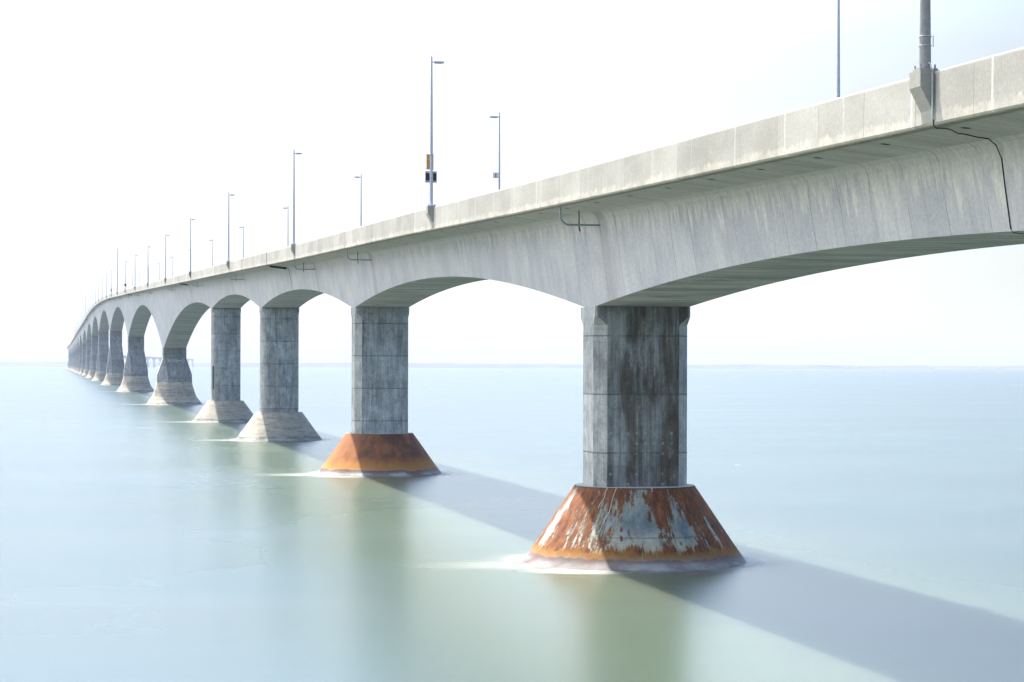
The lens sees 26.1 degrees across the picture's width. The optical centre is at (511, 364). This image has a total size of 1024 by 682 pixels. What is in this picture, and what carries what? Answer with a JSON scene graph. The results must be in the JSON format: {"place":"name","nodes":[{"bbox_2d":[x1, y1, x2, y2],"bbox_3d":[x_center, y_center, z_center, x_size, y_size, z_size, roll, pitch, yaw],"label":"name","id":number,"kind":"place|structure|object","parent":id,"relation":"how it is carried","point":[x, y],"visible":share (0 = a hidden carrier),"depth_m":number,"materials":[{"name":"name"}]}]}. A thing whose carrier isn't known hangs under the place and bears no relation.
{"place":"outdoors","nodes":[
{"label":"outdoors","id":0,"kind":"place"},
{"bbox_2d":[117,248,117,291],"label":"mast","id":1,"kind":"object","parent":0,"point":[117,269],"visible":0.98,"depth_m":826.87,"materials":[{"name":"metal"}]},
{"bbox_2d":[0,367,1023,681],"bbox_3d":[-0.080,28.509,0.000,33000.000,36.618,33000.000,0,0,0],"label":"sea","id":2,"kind":"structure","parent":0,"point":[870,521],"depth_m":128.14,"materials":[{"name":"liquid"}]},
{"bbox_2d":[102,384,664,569],"bbox_3d":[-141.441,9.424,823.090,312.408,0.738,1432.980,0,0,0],"label":"foam","id":3,"kind":"object","parent":2,"relation":"on","point":[659,568],"visible":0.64,"depth_m":109.32,"materials":[{"name":"white"}]},
{"bbox_2d":[67,47,1023,570],"bbox_3d":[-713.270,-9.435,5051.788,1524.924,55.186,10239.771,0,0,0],"label":"bridge","id":4,"kind":"structure","parent":2,"relation":"on","point":[637,255],"depth_m":111.99,"materials":[{"name":"concrete"}]},
{"bbox_2d":[164,234,169,278],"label":"lamp post","id":5,"kind":"object","parent":4,"relation":"on","point":[165,255],"visible":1,"depth_m":482.42,"materials":[{"name":"metal"}]},
{"bbox_2d":[189,218,194,271],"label":"lamp post","id":6,"kind":"object","parent":4,"relation":"on","point":[190,244],"visible":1,"depth_m":396.31,"materials":[{"name":"metal"}]},
{"bbox_2d":[228,192,233,260],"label":"lamp post","id":7,"kind":"object","parent":4,"relation":"on","point":[228,222],"visible":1,"depth_m":311.02,"materials":[{"name":"metal"}]},
{"bbox_2d":[239,225,243,257],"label":"lamp post","id":8,"kind":"object","parent":4,"relation":"on","point":[243,239],"visible":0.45,"depth_m":419.29,"materials":[{"name":"metal"}]},
{"bbox_2d":[291,150,301,243],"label":"lamp post","id":9,"kind":"object","parent":4,"relation":"on","point":[294,153],"visible":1,"depth_m":227.43,"materials":[{"name":"metal"}]},
{"bbox_2d":[354,174,361,226],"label":"lamp post","id":10,"kind":"object","parent":4,"relation":"on","point":[361,202],"visible":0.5,"depth_m":259.80,"materials":[{"name":"metal"}]},
{"bbox_2d":[427,56,443,205],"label":"lamp post","id":11,"kind":"object","parent":4,"relation":"on","point":[430,203],"visible":1,"depth_m":143.94,"materials":[{"name":"metal"}]},
{"bbox_2d":[426,154,433,169],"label":"warning sign","id":12,"kind":"object","parent":11,"relation":"attached to","point":[427,161],"visible":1,"depth_m":144.10,"materials":[{"name":"metal"}]},
{"bbox_2d":[425,171,436,182],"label":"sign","id":13,"kind":"object","parent":11,"relation":"attached to","point":[427,176],"visible":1,"depth_m":144.14,"materials":[{"name":"metal"}]},
{"bbox_2d":[489,112,499,189],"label":"lamp post","id":14,"kind":"object","parent":4,"relation":"on","point":[499,150],"visible":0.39,"depth_m":179.16,"materials":[{"name":"metal"}]},
{"bbox_2d":[493,172,498,177],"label":"phone sign","id":15,"kind":"object","parent":14,"relation":"attached to","point":[495,175],"visible":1,"depth_m":179.05,"materials":[{"name":"metal"}]},
{"bbox_2d":[836,0,839,97],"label":"lamp post","id":16,"kind":"object","parent":4,"relation":"on","point":[838,55],"visible":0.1,"depth_m":101.32,"materials":[{"name":"metal"}]},
{"bbox_2d":[912,0,937,119],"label":"lamp post","id":17,"kind":"object","parent":4,"relation":"on","point":[924,36],"visible":0.96,"depth_m":62.06,"materials":[{"name":"metal"}]},
{"bbox_2d":[933,120,1023,234],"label":"cable","id":18,"kind":"object","parent":4,"relation":"attached to","point":[1002,169],"visible":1,"depth_m":63.59,"materials":[{"name":"black rubber"}]},
{"bbox_2d":[0,361,1023,369],"bbox_3d":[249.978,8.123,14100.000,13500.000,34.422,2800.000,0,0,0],"label":"hills","id":19,"kind":"structure","parent":0,"point":[410,365],"depth_m":12817.33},
{"bbox_2d":[0,0,1023,365],"label":"sky","id":20,"kind":"structure","parent":0,"point":[123,123],"materials":[{"name":"white"}]}
]}

